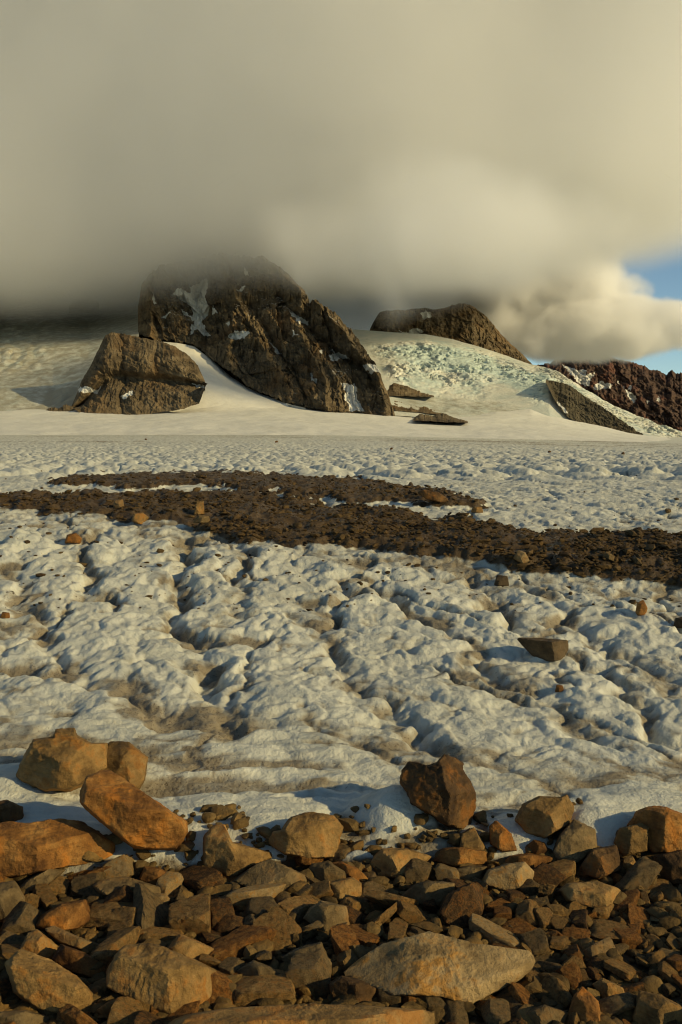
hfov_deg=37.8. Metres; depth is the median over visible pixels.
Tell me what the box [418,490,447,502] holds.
rock
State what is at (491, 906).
stone
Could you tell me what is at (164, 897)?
stone
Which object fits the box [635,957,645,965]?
stone
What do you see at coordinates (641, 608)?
rock
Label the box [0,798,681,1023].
gravel
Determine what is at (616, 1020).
stone
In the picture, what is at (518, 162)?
sky
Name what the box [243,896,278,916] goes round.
stone
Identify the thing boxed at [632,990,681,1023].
rock
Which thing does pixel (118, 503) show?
rock
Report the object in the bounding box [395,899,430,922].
stone
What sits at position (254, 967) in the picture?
rock
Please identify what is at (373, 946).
stone
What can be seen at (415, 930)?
stone
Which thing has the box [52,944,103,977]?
rock
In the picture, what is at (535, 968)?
stone
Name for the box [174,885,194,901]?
stone
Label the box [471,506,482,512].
rock
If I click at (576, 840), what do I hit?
rock
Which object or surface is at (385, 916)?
stone
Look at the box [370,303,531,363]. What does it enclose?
mountain
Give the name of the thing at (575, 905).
stone
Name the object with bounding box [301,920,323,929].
stone
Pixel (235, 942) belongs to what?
stone
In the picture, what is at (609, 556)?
rock
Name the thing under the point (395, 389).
rock rib
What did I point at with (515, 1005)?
stone
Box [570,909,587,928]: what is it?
stone
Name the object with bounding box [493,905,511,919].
stone
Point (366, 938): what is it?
stone
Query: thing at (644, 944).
stone
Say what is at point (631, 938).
stone
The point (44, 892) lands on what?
stone
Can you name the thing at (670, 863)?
rock
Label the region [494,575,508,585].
rock
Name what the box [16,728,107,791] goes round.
boulder
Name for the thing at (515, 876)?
rock
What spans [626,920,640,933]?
stone
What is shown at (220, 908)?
stone
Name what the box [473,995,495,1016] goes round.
stone
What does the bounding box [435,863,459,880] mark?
stone
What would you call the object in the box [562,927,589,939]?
stone
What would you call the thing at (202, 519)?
rock
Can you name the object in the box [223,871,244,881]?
stone
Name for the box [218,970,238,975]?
stone
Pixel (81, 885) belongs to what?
stone
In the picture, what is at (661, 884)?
stone
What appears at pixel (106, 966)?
stone
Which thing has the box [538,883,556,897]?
stone
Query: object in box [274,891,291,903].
stone
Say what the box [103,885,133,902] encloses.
stone
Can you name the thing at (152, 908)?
stone
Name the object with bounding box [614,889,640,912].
stone
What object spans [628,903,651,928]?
stone
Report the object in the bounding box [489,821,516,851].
rock
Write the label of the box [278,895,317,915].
stone
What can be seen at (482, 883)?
stone
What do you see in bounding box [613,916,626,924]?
stone
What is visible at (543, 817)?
boulder
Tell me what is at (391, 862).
rock
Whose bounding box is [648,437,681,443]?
ground
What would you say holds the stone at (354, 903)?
on the glacier at (258, 699)
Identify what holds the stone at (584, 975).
on the gravel
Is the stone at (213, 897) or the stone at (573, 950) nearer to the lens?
the stone at (573, 950)
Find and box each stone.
[0,873,7,882]
[0,901,40,935]
[0,929,24,948]
[0,954,5,970]
[1,944,32,960]
[1,997,19,1003]
[24,893,40,907]
[32,883,57,910]
[49,876,68,897]
[56,1012,65,1023]
[59,1004,97,1023]
[67,870,90,883]
[71,873,103,897]
[83,899,132,927]
[84,866,111,874]
[86,892,104,902]
[90,926,141,963]
[102,854,134,878]
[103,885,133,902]
[103,957,113,972]
[106,906,136,937]
[107,996,143,1023]
[131,1010,164,1023]
[133,883,168,929]
[140,926,183,941]
[150,1004,158,1014]
[154,893,169,903]
[156,871,183,895]
[165,1000,199,1020]
[168,893,210,937]
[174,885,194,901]
[179,865,224,893]
[198,953,221,968]
[201,929,225,944]
[207,970,234,1008]
[209,925,277,960]
[210,895,218,899]
[210,896,234,929]
[215,915,244,934]
[218,957,245,974]
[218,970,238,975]
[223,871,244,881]
[225,883,285,906]
[229,881,241,892]
[234,969,295,1006]
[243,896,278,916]
[244,914,257,925]
[253,906,302,951]
[254,950,272,961]
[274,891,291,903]
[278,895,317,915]
[286,945,331,996]
[289,907,303,922]
[292,884,312,895]
[295,856,322,868]
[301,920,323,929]
[305,875,319,883]
[307,879,333,898]
[329,843,350,862]
[329,923,359,955]
[340,897,362,912]
[344,905,362,923]
[348,924,379,946]
[359,881,388,901]
[364,890,418,909]
[370,944,377,950]
[372,902,396,924]
[377,988,402,1006]
[387,918,407,941]
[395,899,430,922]
[401,995,416,1003]
[404,858,431,884]
[410,926,426,934]
[419,995,445,1009]
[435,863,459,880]
[439,882,483,928]
[441,997,468,1023]
[443,878,465,889]
[469,913,519,946]
[470,877,487,889]
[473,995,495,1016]
[474,881,494,898]
[480,998,510,1023]
[485,897,511,911]
[491,942,508,947]
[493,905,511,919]
[496,985,522,1016]
[502,918,537,939]
[506,889,526,901]
[508,982,539,1004]
[509,940,522,949]
[509,1018,526,1023]
[515,899,539,925]
[517,879,539,895]
[519,928,550,955]
[524,970,541,986]
[531,965,540,972]
[533,862,565,885]
[533,897,548,906]
[534,907,553,928]
[534,954,563,964]
[537,961,561,972]
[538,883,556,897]
[541,974,571,1009]
[544,931,557,936]
[549,858,575,879]
[549,915,568,931]
[549,929,562,935]
[549,936,568,950]
[555,961,581,988]
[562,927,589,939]
[562,944,582,960]
[562,955,586,968]
[565,900,587,909]
[565,1012,579,1023]
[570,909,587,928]
[579,969,589,989]
[585,966,601,981]
[586,956,605,971]
[588,912,596,917]
[589,918,628,941]
[592,903,613,918]
[598,992,635,1015]
[603,958,640,981]
[610,1017,622,1023]
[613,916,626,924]
[613,927,642,948]
[614,856,661,891]
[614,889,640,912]
[614,943,628,953]
[622,1019,631,1023]
[623,981,643,992]
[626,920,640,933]
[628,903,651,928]
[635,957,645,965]
[636,971,647,980]
[639,938,647,948]
[640,891,650,906]
[642,853,663,860]
[645,933,670,949]
[646,951,655,958]
[647,950,665,968]
[648,879,673,891]
[650,916,658,922]
[651,891,663,901]
[657,961,680,987]
[660,948,679,958]
[662,983,679,997]
[666,954,681,972]
[666,1019,677,1023]
[669,910,681,925]
[671,974,681,989]
[678,884,681,904]
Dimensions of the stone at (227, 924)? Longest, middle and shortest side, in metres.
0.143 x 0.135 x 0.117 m
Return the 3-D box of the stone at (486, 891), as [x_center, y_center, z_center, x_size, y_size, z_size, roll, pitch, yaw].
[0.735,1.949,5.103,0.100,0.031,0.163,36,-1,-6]
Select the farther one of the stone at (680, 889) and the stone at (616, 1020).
the stone at (680, 889)
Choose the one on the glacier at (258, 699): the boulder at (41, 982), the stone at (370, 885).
the boulder at (41, 982)
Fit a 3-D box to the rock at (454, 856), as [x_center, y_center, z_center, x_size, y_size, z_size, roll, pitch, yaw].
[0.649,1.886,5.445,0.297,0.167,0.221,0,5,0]
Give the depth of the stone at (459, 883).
5.14 m
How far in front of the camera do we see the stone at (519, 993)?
4.20 m
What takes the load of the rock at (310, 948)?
on the glacier at (258, 699)
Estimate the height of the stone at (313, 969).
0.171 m
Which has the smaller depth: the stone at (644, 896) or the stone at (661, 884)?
the stone at (644, 896)
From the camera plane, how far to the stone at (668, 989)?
4.28 m
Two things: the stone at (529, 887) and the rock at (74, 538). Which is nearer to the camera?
the stone at (529, 887)
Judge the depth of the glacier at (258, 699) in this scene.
9.78 m
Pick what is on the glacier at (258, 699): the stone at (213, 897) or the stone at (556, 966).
the stone at (556, 966)
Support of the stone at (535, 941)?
on the glacier at (258, 699)
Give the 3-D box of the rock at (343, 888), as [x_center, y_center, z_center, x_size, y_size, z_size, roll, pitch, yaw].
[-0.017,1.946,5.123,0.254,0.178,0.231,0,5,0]
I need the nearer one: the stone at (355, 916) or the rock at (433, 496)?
the stone at (355, 916)
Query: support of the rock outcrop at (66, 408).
on the snowfield
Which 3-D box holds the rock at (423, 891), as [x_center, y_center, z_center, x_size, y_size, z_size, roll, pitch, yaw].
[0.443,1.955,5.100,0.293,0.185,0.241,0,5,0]
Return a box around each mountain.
[138,252,394,415]
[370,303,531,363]
[537,352,681,431]
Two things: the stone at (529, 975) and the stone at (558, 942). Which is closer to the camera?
the stone at (529, 975)
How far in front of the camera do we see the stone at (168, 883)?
5.12 m
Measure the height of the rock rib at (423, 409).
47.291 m
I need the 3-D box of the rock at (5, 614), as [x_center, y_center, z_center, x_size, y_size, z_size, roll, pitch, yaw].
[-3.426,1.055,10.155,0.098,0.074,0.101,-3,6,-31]
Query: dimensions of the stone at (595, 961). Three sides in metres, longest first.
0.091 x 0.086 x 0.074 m
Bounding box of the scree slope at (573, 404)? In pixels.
[546,379,642,434]
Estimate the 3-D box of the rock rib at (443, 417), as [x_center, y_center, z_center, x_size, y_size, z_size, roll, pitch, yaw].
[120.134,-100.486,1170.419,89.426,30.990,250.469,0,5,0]
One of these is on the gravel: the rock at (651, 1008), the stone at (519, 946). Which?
the stone at (519, 946)
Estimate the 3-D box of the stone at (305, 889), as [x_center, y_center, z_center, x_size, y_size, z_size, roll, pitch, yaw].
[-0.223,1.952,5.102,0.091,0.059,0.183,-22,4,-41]
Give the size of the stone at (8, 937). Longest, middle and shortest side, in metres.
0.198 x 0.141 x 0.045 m
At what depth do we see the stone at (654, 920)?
4.84 m
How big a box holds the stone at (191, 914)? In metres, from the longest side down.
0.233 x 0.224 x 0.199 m
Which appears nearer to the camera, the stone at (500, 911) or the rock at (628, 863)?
the stone at (500, 911)
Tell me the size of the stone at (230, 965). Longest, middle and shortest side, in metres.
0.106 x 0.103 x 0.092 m
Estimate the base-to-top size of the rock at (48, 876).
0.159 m
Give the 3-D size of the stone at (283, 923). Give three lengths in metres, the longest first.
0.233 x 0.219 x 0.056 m
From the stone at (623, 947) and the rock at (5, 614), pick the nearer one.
the stone at (623, 947)
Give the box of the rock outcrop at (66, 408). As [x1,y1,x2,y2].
[46,405,74,410]
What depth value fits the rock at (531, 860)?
5.34 m
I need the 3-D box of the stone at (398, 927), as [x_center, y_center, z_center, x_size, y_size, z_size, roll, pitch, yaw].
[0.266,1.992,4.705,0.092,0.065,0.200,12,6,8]
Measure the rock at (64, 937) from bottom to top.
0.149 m
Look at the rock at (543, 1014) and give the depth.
4.04 m
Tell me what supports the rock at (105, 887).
on the glacier at (258, 699)
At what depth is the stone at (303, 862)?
5.36 m
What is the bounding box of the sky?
[0,0,681,374]
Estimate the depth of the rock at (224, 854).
5.28 m
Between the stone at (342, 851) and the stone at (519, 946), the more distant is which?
the stone at (342, 851)
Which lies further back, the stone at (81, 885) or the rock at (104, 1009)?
the stone at (81, 885)
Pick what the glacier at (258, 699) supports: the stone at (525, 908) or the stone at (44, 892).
the stone at (525, 908)
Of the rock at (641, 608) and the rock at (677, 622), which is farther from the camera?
the rock at (641, 608)
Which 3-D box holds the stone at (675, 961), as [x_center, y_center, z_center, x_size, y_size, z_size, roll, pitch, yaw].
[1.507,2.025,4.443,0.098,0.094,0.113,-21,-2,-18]
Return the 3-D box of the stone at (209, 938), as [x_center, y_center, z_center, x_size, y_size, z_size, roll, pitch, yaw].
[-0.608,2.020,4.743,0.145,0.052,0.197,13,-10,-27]
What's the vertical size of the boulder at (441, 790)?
0.455 m
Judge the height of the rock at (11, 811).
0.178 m
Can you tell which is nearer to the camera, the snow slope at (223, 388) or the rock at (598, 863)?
the rock at (598, 863)
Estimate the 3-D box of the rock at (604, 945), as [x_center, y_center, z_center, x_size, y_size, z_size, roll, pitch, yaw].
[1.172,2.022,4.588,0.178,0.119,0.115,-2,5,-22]
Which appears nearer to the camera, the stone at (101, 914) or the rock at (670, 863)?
the stone at (101, 914)
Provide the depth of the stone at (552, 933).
4.69 m
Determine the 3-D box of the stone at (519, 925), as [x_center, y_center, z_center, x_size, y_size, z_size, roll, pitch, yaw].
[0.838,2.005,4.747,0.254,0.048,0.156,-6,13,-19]
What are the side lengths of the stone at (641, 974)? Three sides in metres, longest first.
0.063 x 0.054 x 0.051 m
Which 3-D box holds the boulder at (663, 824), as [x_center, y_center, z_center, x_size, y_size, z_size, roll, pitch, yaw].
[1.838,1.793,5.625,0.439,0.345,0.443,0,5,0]
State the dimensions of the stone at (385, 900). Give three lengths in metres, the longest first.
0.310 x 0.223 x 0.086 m
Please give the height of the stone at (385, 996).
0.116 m
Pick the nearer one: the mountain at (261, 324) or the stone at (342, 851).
the stone at (342, 851)
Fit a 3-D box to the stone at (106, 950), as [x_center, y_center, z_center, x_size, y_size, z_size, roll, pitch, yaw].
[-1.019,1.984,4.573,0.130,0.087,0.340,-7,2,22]
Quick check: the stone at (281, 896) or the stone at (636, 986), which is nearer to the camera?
the stone at (636, 986)
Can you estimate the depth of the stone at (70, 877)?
5.23 m
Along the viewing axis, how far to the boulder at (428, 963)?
4.27 m
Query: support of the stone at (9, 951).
on the gravel
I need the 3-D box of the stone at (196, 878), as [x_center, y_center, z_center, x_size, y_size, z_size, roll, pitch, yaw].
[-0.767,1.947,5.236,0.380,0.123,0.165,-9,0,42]
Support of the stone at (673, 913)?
on the gravel
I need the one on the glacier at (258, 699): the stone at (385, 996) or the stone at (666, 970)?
the stone at (666, 970)
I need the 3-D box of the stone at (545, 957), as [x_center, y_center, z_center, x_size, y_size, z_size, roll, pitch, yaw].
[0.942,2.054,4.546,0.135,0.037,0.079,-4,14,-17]
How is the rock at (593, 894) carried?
on the glacier at (258, 699)
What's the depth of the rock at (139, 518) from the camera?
14.98 m
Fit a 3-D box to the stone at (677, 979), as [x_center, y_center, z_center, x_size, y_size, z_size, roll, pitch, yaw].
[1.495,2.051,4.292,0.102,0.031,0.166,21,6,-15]
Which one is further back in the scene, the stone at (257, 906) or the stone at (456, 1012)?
the stone at (257, 906)
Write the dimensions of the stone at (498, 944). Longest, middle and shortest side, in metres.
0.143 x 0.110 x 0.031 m
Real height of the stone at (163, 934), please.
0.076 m
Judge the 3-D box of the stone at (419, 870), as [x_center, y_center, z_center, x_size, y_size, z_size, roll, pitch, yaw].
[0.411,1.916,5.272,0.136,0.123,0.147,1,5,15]
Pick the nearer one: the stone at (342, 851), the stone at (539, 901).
the stone at (539, 901)
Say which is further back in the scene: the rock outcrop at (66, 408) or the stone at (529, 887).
the rock outcrop at (66, 408)
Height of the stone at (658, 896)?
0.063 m
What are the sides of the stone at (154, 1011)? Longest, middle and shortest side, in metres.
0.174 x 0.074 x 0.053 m
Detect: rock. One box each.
[0,612,9,617]
[0,800,23,822]
[0,881,24,923]
[0,1010,48,1023]
[20,868,64,890]
[20,929,57,959]
[36,899,89,931]
[45,926,97,949]
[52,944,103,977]
[65,533,81,543]
[92,876,160,895]
[97,996,127,1019]
[113,499,123,508]
[132,513,148,524]
[139,866,165,884]
[168,934,213,959]
[193,501,204,514]
[193,515,209,522]
[203,824,271,875]
[233,859,306,891]
[236,960,279,975]
[281,942,333,962]
[303,900,349,931]
[309,860,347,880]
[328,975,376,1002]
[330,877,361,901]
[333,861,367,880]
[369,848,430,877]
[401,880,454,905]
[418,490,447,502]
[433,847,486,866]
[457,865,486,879]
[459,827,485,849]
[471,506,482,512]
[482,862,533,890]
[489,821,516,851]
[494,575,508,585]
[505,853,552,868]
[513,550,528,562]
[517,638,568,661]
[526,1004,567,1023]
[527,840,548,853]
[552,819,596,863]
[555,685,563,691]
[559,881,619,907]
[569,986,600,1022]
[576,845,621,879]
[583,937,614,959]
[592,978,624,997]
[602,552,614,560]
[614,823,648,855]
[623,856,635,870]
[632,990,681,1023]
[635,600,647,615]
[653,850,681,885]
[673,617,681,627]
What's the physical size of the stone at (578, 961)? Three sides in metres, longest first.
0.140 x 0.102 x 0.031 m
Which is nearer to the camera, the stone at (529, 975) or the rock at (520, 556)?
the stone at (529, 975)
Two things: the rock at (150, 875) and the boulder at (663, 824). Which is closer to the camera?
the rock at (150, 875)
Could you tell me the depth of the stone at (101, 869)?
5.19 m
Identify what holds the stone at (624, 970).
on the glacier at (258, 699)
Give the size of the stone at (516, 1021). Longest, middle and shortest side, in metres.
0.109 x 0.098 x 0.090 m
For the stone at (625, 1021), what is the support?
on the gravel
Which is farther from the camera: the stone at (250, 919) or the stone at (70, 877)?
the stone at (70, 877)
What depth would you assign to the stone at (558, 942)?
4.59 m
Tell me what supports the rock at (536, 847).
on the glacier at (258, 699)
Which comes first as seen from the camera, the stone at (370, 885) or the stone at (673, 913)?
the stone at (673, 913)
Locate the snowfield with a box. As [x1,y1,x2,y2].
[0,402,670,441]
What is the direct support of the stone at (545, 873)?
on the glacier at (258, 699)
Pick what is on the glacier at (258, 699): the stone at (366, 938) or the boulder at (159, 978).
the boulder at (159, 978)
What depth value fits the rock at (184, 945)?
4.50 m
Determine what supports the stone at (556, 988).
on the glacier at (258, 699)
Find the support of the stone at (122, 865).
on the glacier at (258, 699)
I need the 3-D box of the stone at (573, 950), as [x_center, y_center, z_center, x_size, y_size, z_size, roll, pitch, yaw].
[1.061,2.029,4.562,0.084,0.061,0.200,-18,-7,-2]
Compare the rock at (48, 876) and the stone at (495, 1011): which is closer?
the stone at (495, 1011)
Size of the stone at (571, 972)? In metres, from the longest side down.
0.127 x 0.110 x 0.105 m
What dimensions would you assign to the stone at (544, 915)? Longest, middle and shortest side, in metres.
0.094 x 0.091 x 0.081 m
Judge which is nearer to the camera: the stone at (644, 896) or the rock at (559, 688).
the stone at (644, 896)
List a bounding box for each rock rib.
[387,383,433,396]
[392,401,441,413]
[413,413,467,422]
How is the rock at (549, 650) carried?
on the glacier at (258, 699)
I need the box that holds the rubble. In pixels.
[0,465,681,611]
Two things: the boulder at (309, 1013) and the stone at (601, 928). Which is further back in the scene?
the stone at (601, 928)
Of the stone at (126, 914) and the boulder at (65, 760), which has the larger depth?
the boulder at (65, 760)
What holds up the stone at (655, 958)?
on the gravel
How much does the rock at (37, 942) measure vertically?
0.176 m
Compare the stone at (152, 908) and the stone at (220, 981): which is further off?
the stone at (152, 908)
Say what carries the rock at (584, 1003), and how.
on the gravel
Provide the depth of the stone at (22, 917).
4.75 m
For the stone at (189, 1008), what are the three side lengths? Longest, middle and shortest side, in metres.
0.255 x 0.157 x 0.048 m
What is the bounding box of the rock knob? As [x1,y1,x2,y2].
[72,332,206,414]
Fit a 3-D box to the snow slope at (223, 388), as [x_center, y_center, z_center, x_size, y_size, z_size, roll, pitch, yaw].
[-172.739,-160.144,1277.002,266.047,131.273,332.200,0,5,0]
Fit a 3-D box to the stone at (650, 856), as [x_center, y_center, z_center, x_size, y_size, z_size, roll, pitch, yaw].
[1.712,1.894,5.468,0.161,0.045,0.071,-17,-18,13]
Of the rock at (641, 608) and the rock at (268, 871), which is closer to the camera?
the rock at (268, 871)
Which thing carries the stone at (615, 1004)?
on the glacier at (258, 699)
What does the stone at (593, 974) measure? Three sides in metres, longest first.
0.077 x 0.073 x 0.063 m
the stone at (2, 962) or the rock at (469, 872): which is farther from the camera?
the rock at (469, 872)
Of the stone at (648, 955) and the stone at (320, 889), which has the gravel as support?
the stone at (648, 955)
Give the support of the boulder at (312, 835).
on the glacier at (258, 699)
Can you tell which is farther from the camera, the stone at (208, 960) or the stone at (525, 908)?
the stone at (525, 908)
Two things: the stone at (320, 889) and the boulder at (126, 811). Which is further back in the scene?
the boulder at (126, 811)
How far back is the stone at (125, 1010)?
4.05 m
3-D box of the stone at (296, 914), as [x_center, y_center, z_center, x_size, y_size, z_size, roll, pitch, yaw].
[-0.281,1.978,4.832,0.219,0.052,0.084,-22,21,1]
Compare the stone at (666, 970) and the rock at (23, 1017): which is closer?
the rock at (23, 1017)
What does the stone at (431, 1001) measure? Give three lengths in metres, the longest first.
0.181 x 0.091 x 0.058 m
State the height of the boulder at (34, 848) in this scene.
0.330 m
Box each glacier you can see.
[0,292,138,410]
[0,435,681,1023]
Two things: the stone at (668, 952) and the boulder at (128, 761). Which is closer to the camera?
the stone at (668, 952)
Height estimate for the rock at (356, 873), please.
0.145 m
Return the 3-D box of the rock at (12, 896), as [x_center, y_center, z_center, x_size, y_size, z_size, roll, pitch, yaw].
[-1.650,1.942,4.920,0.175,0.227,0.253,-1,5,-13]
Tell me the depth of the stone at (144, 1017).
4.00 m
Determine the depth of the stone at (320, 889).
5.03 m
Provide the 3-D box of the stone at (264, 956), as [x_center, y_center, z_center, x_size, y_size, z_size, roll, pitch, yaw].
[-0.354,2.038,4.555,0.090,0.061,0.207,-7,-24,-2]
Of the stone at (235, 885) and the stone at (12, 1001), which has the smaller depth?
the stone at (12, 1001)
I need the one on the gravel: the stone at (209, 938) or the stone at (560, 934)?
the stone at (560, 934)
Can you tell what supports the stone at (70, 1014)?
on the glacier at (258, 699)
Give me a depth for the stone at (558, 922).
4.77 m
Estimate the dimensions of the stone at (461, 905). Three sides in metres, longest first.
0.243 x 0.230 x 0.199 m
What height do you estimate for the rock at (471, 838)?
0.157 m
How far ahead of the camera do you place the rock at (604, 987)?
4.25 m
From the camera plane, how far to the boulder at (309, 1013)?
3.90 m
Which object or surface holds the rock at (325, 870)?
on the glacier at (258, 699)
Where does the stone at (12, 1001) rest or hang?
on the gravel
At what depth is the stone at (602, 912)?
4.88 m
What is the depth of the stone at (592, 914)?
4.85 m
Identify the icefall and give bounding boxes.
[338,329,681,437]
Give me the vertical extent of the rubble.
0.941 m
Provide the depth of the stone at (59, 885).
5.11 m
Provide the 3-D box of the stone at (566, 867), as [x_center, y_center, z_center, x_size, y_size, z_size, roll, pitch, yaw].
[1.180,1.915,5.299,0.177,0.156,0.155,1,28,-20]
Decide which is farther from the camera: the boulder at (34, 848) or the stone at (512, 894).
the boulder at (34, 848)
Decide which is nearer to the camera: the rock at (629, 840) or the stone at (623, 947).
the stone at (623, 947)
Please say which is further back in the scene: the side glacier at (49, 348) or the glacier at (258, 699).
the side glacier at (49, 348)
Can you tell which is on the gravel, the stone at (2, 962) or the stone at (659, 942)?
the stone at (2, 962)
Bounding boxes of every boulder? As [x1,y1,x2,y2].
[0,818,114,877]
[4,949,93,1012]
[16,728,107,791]
[79,770,187,850]
[105,741,147,788]
[106,943,215,1013]
[169,1003,434,1023]
[268,812,342,858]
[343,931,534,1003]
[399,754,475,828]
[515,794,573,838]
[627,806,681,852]
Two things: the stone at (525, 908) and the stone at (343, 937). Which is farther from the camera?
the stone at (525, 908)
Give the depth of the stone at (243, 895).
4.96 m
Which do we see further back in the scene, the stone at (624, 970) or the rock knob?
the rock knob
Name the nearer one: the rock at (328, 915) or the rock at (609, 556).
the rock at (328, 915)
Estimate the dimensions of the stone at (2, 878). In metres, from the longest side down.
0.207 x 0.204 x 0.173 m
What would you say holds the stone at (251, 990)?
on the gravel
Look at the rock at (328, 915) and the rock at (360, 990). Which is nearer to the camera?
the rock at (360, 990)
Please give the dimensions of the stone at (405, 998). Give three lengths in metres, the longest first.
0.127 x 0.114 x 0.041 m
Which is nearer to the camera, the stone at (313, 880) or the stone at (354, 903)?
the stone at (354, 903)
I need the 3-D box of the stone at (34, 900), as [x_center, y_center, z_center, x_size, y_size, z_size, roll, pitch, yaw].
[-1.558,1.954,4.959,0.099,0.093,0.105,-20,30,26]
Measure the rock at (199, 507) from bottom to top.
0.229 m
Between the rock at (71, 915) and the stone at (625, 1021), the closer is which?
the stone at (625, 1021)
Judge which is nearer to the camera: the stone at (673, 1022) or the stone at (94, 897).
the stone at (673, 1022)
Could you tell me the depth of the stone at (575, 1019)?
4.04 m
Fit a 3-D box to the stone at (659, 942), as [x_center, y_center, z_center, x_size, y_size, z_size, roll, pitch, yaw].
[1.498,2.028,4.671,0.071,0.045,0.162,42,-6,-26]
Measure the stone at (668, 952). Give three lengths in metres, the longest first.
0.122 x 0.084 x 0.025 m
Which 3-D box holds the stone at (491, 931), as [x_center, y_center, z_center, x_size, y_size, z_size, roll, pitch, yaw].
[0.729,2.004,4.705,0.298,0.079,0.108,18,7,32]
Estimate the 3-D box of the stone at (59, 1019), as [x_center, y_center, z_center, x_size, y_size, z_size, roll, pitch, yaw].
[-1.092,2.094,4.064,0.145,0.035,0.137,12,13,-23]
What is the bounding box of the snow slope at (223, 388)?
[163,342,305,411]
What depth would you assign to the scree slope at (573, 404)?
1248.39 m
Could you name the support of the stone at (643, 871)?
on the gravel
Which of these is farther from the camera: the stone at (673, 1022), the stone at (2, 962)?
the stone at (2, 962)

